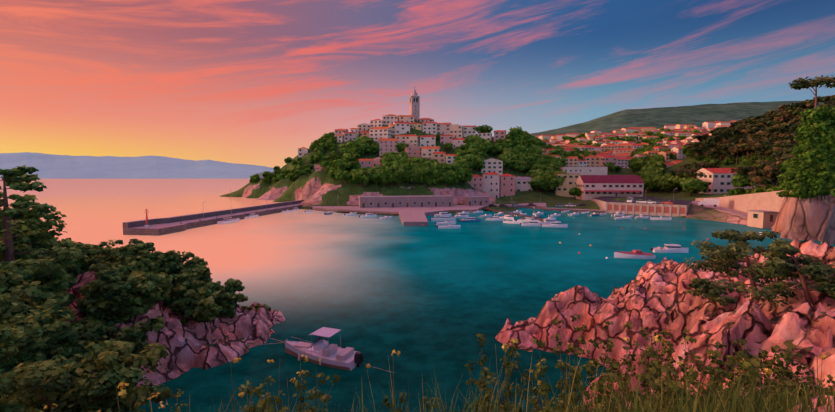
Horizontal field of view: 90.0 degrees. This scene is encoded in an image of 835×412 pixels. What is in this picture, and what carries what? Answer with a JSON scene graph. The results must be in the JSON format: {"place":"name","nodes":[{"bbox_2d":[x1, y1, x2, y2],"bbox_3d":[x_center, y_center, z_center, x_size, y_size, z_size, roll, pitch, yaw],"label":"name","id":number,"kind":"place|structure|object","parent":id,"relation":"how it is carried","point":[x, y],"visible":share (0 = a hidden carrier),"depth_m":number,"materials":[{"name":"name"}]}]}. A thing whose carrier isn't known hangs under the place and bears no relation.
{"place":"outdoors","nodes":[
{"label":"outdoors","id":0,"kind":"place"},
{"bbox_2d":[0,152,273,178],"bbox_3d":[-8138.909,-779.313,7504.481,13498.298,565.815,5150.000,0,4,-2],"label":"mountains","id":1,"kind":"structure","parent":0,"point":[49,166],"depth_m":5792.32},
{"bbox_2d":[250,172,273,177],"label":"headland","id":2,"kind":"structure","parent":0,"point":[260,174],"depth_m":2335.44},
{"bbox_2d":[0,179,834,411],"bbox_3d":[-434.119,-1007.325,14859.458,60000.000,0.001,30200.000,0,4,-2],"label":"sea","id":3,"kind":"structure","parent":0,"point":[427,301],"depth_m":69.21,"materials":[{"name":"liquid"}]},
{"bbox_2d":[244,209,671,228],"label":"boats","id":4,"kind":"object","parent":3,"relation":"on","point":[498,218],"visible":0.88,"depth_m":157.09,"materials":[{"name":"white plastic"}]},
{"bbox_2d":[0,0,834,168],"label":"sky","id":5,"kind":"structure","parent":0,"point":[250,82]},
{"bbox_2d":[180,188,673,364],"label":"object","id":6,"kind":"object","parent":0,"point":[443,195],"visible":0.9,"depth_m":183.53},
{"bbox_2d":[64,238,834,411],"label":"rocks","id":7,"kind":"object","parent":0,"point":[652,298],"visible":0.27,"depth_m":34.89,"materials":[{"name":"pink stone"}]},
{"bbox_2d":[0,171,834,411],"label":"tree trunks","id":8,"kind":"object","parent":7,"relation":"on","point":[9,253],"visible":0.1,"depth_m":22.64,"materials":[{"name":"brown plant"}]},
{"bbox_2d":[0,165,270,411],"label":"trees","id":9,"kind":"object","parent":8,"relation":"attached to","point":[50,356],"visible":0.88,"depth_m":29.08,"materials":[{"name":"green plant"}]},
{"bbox_2d":[683,228,834,306],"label":"pine tree","id":10,"kind":"object","parent":8,"relation":"attached to","point":[778,265],"visible":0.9,"depth_m":20.83,"materials":[{"name":"green plant"}]},
{"bbox_2d":[116,314,834,411],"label":"weeds","id":11,"kind":"object","parent":7,"relation":"on","point":[751,361],"depth_m":6.75,"materials":[{"name":"green plant"}]},
{"bbox_2d":[149,300,834,411],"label":"grass","id":12,"kind":"structure","parent":7,"relation":"on","point":[735,405],"depth_m":4.09,"materials":[{"name":"green plant"}]},
{"bbox_2d":[40,335,827,411],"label":"flower heads","id":13,"kind":"object","parent":12,"relation":"attached to","point":[122,393],"visible":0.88,"depth_m":4.60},
{"bbox_2d":[123,190,783,235],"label":"quay","id":14,"kind":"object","parent":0,"point":[739,205],"visible":0.54,"depth_m":170.95,"materials":[{"name":"beige concrete"}]},
{"bbox_2d":[144,189,773,371],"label":"boats","id":15,"kind":"object","parent":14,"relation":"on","point":[336,357],"visible":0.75,"depth_m":81.93,"materials":[{"name":"painted metal"},{"name":"fiberglass"},{"name":"glass"}]},
{"bbox_2d":[220,119,834,244],"bbox_3d":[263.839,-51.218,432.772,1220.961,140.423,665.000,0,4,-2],"label":"hillside terrain","id":16,"kind":"structure","parent":0,"point":[806,219],"depth_m":226.09,"materials":[{"name":"green plant"}]},
{"bbox_2d":[297,87,778,227],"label":"town buildings","id":17,"kind":"structure","parent":16,"relation":"on","point":[589,177],"depth_m":316.57,"materials":[{"name":"beige stone"}]},
{"bbox_2d":[249,105,834,202],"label":"broadleaf trees","id":18,"kind":"object","parent":16,"relation":"on","point":[809,171],"depth_m":260.41,"materials":[{"name":"green plant"}]},
{"bbox_2d":[671,75,834,190],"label":"pine trees","id":19,"kind":"object","parent":16,"relation":"on","point":[774,130],"depth_m":258.24,"materials":[{"name":"green plant"}]},
{"bbox_2d":[531,101,823,135],"bbox_3d":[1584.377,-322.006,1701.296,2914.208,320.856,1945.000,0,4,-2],"label":"hill terrain","id":20,"kind":"structure","parent":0,"point":[662,117],"depth_m":1036.10,"materials":[{"name":"green plant"}]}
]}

